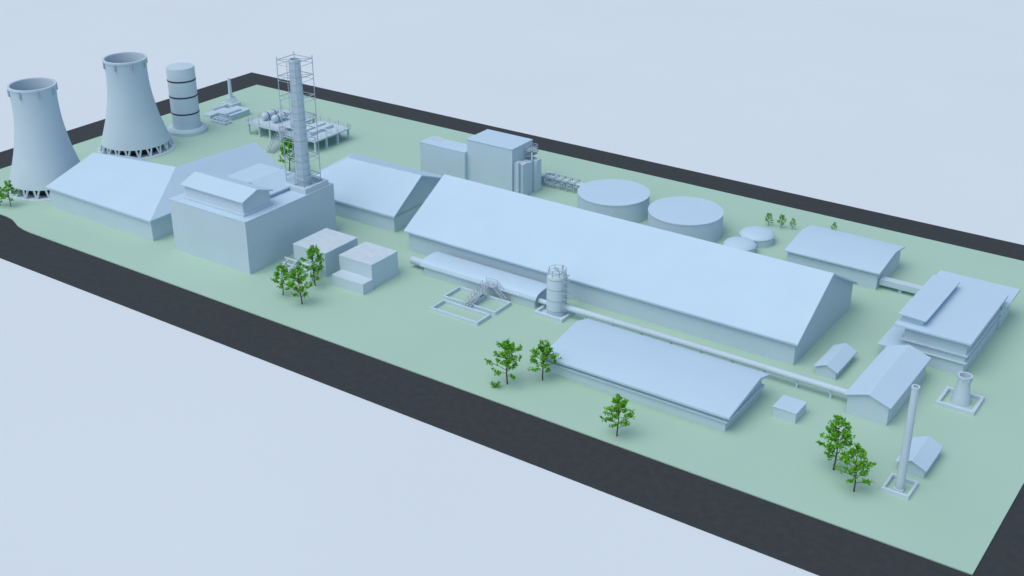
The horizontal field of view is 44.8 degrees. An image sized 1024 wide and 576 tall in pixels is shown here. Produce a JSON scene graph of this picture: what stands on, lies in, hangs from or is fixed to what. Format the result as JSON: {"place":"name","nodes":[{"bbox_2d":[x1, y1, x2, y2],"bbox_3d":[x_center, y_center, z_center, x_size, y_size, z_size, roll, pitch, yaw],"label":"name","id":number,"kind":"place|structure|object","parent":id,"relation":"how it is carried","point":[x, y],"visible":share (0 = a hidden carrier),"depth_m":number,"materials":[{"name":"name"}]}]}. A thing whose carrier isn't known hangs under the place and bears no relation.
{"place":"outdoors","nodes":[
{"label":"outdoors","id":0,"kind":"place"},
{"bbox_2d":[0,0,1023,575],"bbox_3d":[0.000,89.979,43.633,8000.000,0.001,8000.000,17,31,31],"label":"ground","id":1,"kind":"structure","parent":0,"point":[132,442],"depth_m":274.02,"materials":[{"name":"white"}]},
{"bbox_2d":[203,78,250,125],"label":"incinerator plant","id":2,"kind":"object","parent":1,"relation":"on","point":[228,110],"visible":1,"depth_m":319.48,"materials":[{"name":"blue paint"}]},
{"bbox_2d":[169,184,336,273],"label":"walls","id":3,"kind":"structure","parent":1,"relation":"on","point":[259,243],"depth_m":237.69,"materials":[{"name":"white paint"}]},
{"bbox_2d":[169,163,333,222],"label":"roof","id":4,"kind":"structure","parent":3,"relation":"on","point":[284,198],"depth_m":239.73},
{"bbox_2d":[183,187,287,216],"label":"penthouse","id":5,"kind":"object","parent":4,"relation":"on","point":[256,201],"visible":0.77,"depth_m":234.19,"materials":[{"name":"blue paint"}]},
{"bbox_2d":[180,169,296,203],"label":"penthouse roof","id":6,"kind":"structure","parent":5,"relation":"on","point":[272,182],"depth_m":237.57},
{"bbox_2d":[276,51,328,194],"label":"scaffolded chimney","id":7,"kind":"object","parent":4,"relation":"on","point":[306,181],"visible":0.98,"depth_m":239.74,"materials":[{"name":"white paint"}]},
{"bbox_2d":[276,257,322,280],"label":"pump skid","id":8,"kind":"object","parent":1,"relation":"on","point":[293,265],"visible":0.33,"depth_m":234.16,"materials":[{"name":"blue paint"}]},
{"bbox_2d":[339,252,398,287],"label":"walls","id":9,"kind":"structure","parent":1,"relation":"on","point":[382,271],"depth_m":229.35,"materials":[{"name":"blue paint"}]},
{"bbox_2d":[339,241,397,265],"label":"roof","id":10,"kind":"structure","parent":9,"relation":"on","point":[368,253],"depth_m":230.67,"materials":[{"name":"grey concrete"}]},
{"bbox_2d":[420,143,467,179],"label":"block","id":11,"kind":"structure","parent":1,"relation":"on","point":[438,160],"depth_m":275.63,"materials":[{"name":"blue paint"}]},
{"bbox_2d":[420,136,466,152],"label":"block roof","id":12,"kind":"structure","parent":11,"relation":"on","point":[454,145],"depth_m":275.93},
{"bbox_2d":[430,286,510,325],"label":"settling basin","id":13,"kind":"object","parent":1,"relation":"on","point":[479,310],"visible":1,"depth_m":220.87,"materials":[{"name":"blue paint"}]},
{"bbox_2d":[467,140,531,191],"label":"walls","id":14,"kind":"structure","parent":1,"relation":"on","point":[490,165],"depth_m":269.19,"materials":[{"name":"blue paint"}]},
{"bbox_2d":[466,129,532,149],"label":"roof","id":15,"kind":"structure","parent":14,"relation":"on","point":[500,139],"depth_m":270.00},
{"bbox_2d":[516,152,532,192],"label":"riser","id":16,"kind":"object","parent":1,"relation":"on","point":[517,176],"visible":0.83,"depth_m":266.74,"materials":[{"name":"blue paint"}]},
{"bbox_2d":[524,143,537,155],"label":"platform rail","id":17,"kind":"object","parent":16,"relation":"attached to","point":[530,149],"visible":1,"depth_m":268.67,"materials":[{"name":"grey metal"}]},
{"bbox_2d":[514,157,540,194],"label":"storage silos","id":18,"kind":"object","parent":1,"relation":"on","point":[528,166],"visible":0.7,"depth_m":268.78,"materials":[{"name":"blue paint"}]},
{"bbox_2d":[534,264,575,322],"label":"storage silo","id":19,"kind":"object","parent":1,"relation":"on","point":[556,297],"visible":0.95,"depth_m":216.51,"materials":[{"name":"blue paint"}]},
{"bbox_2d":[541,171,583,193],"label":"pipe rack","id":20,"kind":"object","parent":1,"relation":"on","point":[550,177],"visible":0.87,"depth_m":273.65,"materials":[{"name":"paint"}]},
{"bbox_2d":[723,237,756,252],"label":"domed tank","id":21,"kind":"object","parent":1,"relation":"on","point":[745,244],"visible":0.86,"depth_m":241.22,"materials":[{"name":"blue paint"}]},
{"bbox_2d":[739,226,774,247],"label":"domed tank","id":22,"kind":"object","parent":1,"relation":"on","point":[761,237],"visible":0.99,"depth_m":245.29,"materials":[{"name":"blue paint"}]},
{"bbox_2d":[772,395,806,423],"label":"transformer kiosk","id":23,"kind":"object","parent":1,"relation":"on","point":[788,409],"visible":1,"depth_m":187.53,"materials":[{"name":"blue paint"}]},
{"bbox_2d":[879,276,921,293],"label":"covered conveyor","id":24,"kind":"object","parent":1,"relation":"on","point":[900,286],"visible":0.52,"depth_m":226.21,"materials":[{"name":"blue paint"}]},
{"bbox_2d":[902,305,1009,374],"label":"walls","id":25,"kind":"structure","parent":1,"relation":"on","point":[948,366],"depth_m":200.68,"materials":[{"name":"white paint"}]},
{"bbox_2d":[877,270,1019,346],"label":"roof","id":26,"kind":"structure","parent":25,"relation":"on","point":[954,307],"depth_m":205.90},
{"bbox_2d":[900,309,1002,364],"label":"fascia","id":27,"kind":"structure","parent":25,"relation":"attached to","point":[975,343],"depth_m":201.21,"materials":[{"name":"blue paint"}]},
{"bbox_2d":[935,372,984,415],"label":"cooling tower","id":28,"kind":"structure","parent":1,"relation":"on","point":[961,397],"depth_m":190.60,"materials":[{"name":"blue paint"}]},
{"bbox_2d":[0,85,1023,574],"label":"lawn","id":29,"kind":"structure","parent":0,"point":[952,511],"depth_m":208.36,"materials":[{"name":"green plant"}]},
{"bbox_2d":[0,180,18,205],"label":"deciduous tree","id":30,"kind":"object","parent":29,"relation":"on","point":[7,190],"visible":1,"depth_m":262.77,"materials":[{"name":"green plant"}]},
{"bbox_2d":[6,78,79,201],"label":"cooling tower","id":31,"kind":"structure","parent":29,"relation":"on","point":[44,154],"depth_m":266.46,"materials":[{"name":"white paint"}]},
{"bbox_2d":[97,52,175,159],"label":"cooling tower","id":32,"kind":"structure","parent":29,"relation":"on","point":[134,126],"depth_m":289.75,"materials":[{"name":"white paint"}]},
{"bbox_2d":[46,142,280,240],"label":"turbine hall","id":33,"kind":"structure","parent":29,"relation":"on","point":[131,194],"depth_m":257.93,"materials":[{"name":"white paint"}]},
{"bbox_2d":[166,62,207,136],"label":"banded storage tower","id":34,"kind":"structure","parent":29,"relation":"on","point":[183,98],"depth_m":303.63,"materials":[{"name":"blue paint"}]},
{"bbox_2d":[270,264,294,294],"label":"deciduous tree","id":35,"kind":"object","parent":29,"relation":"on","point":[284,271],"visible":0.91,"depth_m":223.51,"materials":[{"name":"green plant"}]},
{"bbox_2d":[278,138,294,170],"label":"deciduous tree","id":36,"kind":"object","parent":29,"relation":"on","point":[289,146],"visible":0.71,"depth_m":280.57,"materials":[{"name":"green plant"}]},
{"bbox_2d":[246,107,350,153],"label":"process platform","id":37,"kind":"structure","parent":29,"relation":"on","point":[270,120],"depth_m":302.58,"materials":[{"name":"blue paint"}]},
{"bbox_2d":[284,265,314,303],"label":"deciduous tree","id":38,"kind":"object","parent":29,"relation":"on","point":[294,274],"visible":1,"depth_m":220.13,"materials":[{"name":"green plant"}]},
{"bbox_2d":[296,244,324,285],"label":"deciduous tree","id":39,"kind":"object","parent":29,"relation":"on","point":[310,252],"visible":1,"depth_m":227.23,"materials":[{"name":"green plant"}]},
{"bbox_2d":[293,228,357,276],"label":"utility building","id":40,"kind":"structure","parent":29,"relation":"on","point":[332,245],"depth_m":234.76,"materials":[{"name":"blue paint"}]},
{"bbox_2d":[332,269,373,294],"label":"block","id":41,"kind":"structure","parent":29,"relation":"on","point":[352,282],"depth_m":227.29,"materials":[{"name":"blue paint"}]},
{"bbox_2d":[313,153,441,231],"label":"machine hall","id":42,"kind":"structure","parent":29,"relation":"on","point":[388,196],"depth_m":256.28,"materials":[{"name":"white paint"}]},
{"bbox_2d":[420,252,546,307],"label":"vaulted store","id":43,"kind":"structure","parent":29,"relation":"on","point":[473,275],"depth_m":227.36,"materials":[{"name":"white paint"}]},
{"bbox_2d":[464,277,510,309],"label":"steel footbridge","id":44,"kind":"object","parent":29,"relation":"on","point":[490,285],"visible":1,"depth_m":222.94,"materials":[{"name":"grey metal"}]},
{"bbox_2d":[489,381,500,387],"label":"shrub","id":45,"kind":"object","parent":29,"relation":"on","point":[495,384],"visible":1,"depth_m":195.77,"materials":[{"name":"green plant"}]},
{"bbox_2d":[484,338,522,383],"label":"deciduous tree","id":46,"kind":"object","parent":29,"relation":"on","point":[504,345],"visible":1,"depth_m":194.55,"materials":[{"name":"green plant"}]},
{"bbox_2d":[528,339,561,380],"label":"deciduous tree","id":47,"kind":"object","parent":29,"relation":"on","point":[546,354],"visible":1,"depth_m":195.90,"materials":[{"name":"green plant"}]},
{"bbox_2d":[577,179,649,222],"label":"storage tank","id":48,"kind":"object","parent":29,"relation":"on","point":[627,200],"visible":0.94,"depth_m":256.58,"materials":[{"name":"blue paint"}]},
{"bbox_2d":[600,393,635,435],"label":"deciduous tree","id":49,"kind":"object","parent":29,"relation":"on","point":[618,402],"visible":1,"depth_m":181.27,"materials":[{"name":"green plant"}]},
{"bbox_2d":[410,256,847,398],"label":"overhead pipeline","id":50,"kind":"object","parent":29,"relation":"on","point":[765,368],"visible":0.83,"depth_m":203.48,"materials":[{"name":"white paint"}]},
{"bbox_2d":[404,174,857,364],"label":"factory hall","id":51,"kind":"structure","parent":29,"relation":"on","point":[787,312],"depth_m":218.97,"materials":[{"name":"white paint"}]},
{"bbox_2d":[542,318,769,431],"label":"storage shed","id":52,"kind":"structure","parent":29,"relation":"on","point":[714,392],"depth_m":193.05,"materials":[{"name":"white paint"}]},
{"bbox_2d":[647,196,723,242],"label":"storage tank","id":53,"kind":"object","parent":29,"relation":"on","point":[698,218],"visible":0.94,"depth_m":246.93,"materials":[{"name":"blue paint"}]},
{"bbox_2d":[765,213,772,225],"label":"deciduous tree","id":54,"kind":"object","parent":29,"relation":"on","point":[767,220],"visible":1,"depth_m":254.23,"materials":[{"name":"green plant"}]},
{"bbox_2d":[777,214,786,224],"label":"deciduous tree","id":55,"kind":"object","parent":29,"relation":"on","point":[782,217],"visible":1,"depth_m":252.84,"materials":[{"name":"green plant"}]},
{"bbox_2d":[789,218,796,226],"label":"deciduous tree","id":56,"kind":"object","parent":29,"relation":"on","point":[790,223],"visible":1,"depth_m":252.68,"materials":[{"name":"green plant"}]},
{"bbox_2d":[813,343,856,379],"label":"garden store","id":57,"kind":"structure","parent":29,"relation":"on","point":[834,361],"depth_m":200.09,"materials":[{"name":"blue paint"}]},
{"bbox_2d":[815,414,855,469],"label":"deciduous tree","id":58,"kind":"object","parent":29,"relation":"on","point":[833,437],"visible":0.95,"depth_m":172.81,"materials":[{"name":"green plant"}]},
{"bbox_2d":[784,225,904,289],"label":"back warehouse","id":59,"kind":"structure","parent":29,"relation":"on","point":[865,262],"depth_m":232.89,"materials":[{"name":"white paint"}]},
{"bbox_2d":[833,442,876,491],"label":"deciduous tree","id":60,"kind":"object","parent":29,"relation":"on","point":[858,465],"visible":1,"depth_m":168.57,"materials":[{"name":"green plant"}]},
{"bbox_2d":[844,345,930,425],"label":"gabled workshop","id":61,"kind":"structure","parent":29,"relation":"on","point":[878,391],"depth_m":189.57,"materials":[{"name":"blue paint"}]},
{"bbox_2d":[881,384,919,499],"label":"chimney","id":62,"kind":"object","parent":29,"relation":"on","point":[899,487],"visible":1,"depth_m":168.79,"materials":[{"name":"blue paint"}]},
{"bbox_2d":[895,436,942,477],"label":"gatehouse","id":63,"kind":"object","parent":29,"relation":"on","point":[925,451],"visible":0.93,"depth_m":175.25,"materials":[{"name":"blue paint"}]},
{"bbox_2d":[0,72,1023,575],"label":"asphalt road","id":64,"kind":"structure","parent":0,"point":[766,528],"depth_m":195.68,"materials":[{"name":"black asphalt"}]},
{"bbox_2d":[524,146,537,156],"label":"platform","id":65,"kind":"structure","parent":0,"point":[529,155],"depth_m":268.82,"materials":[{"name":"paint"}]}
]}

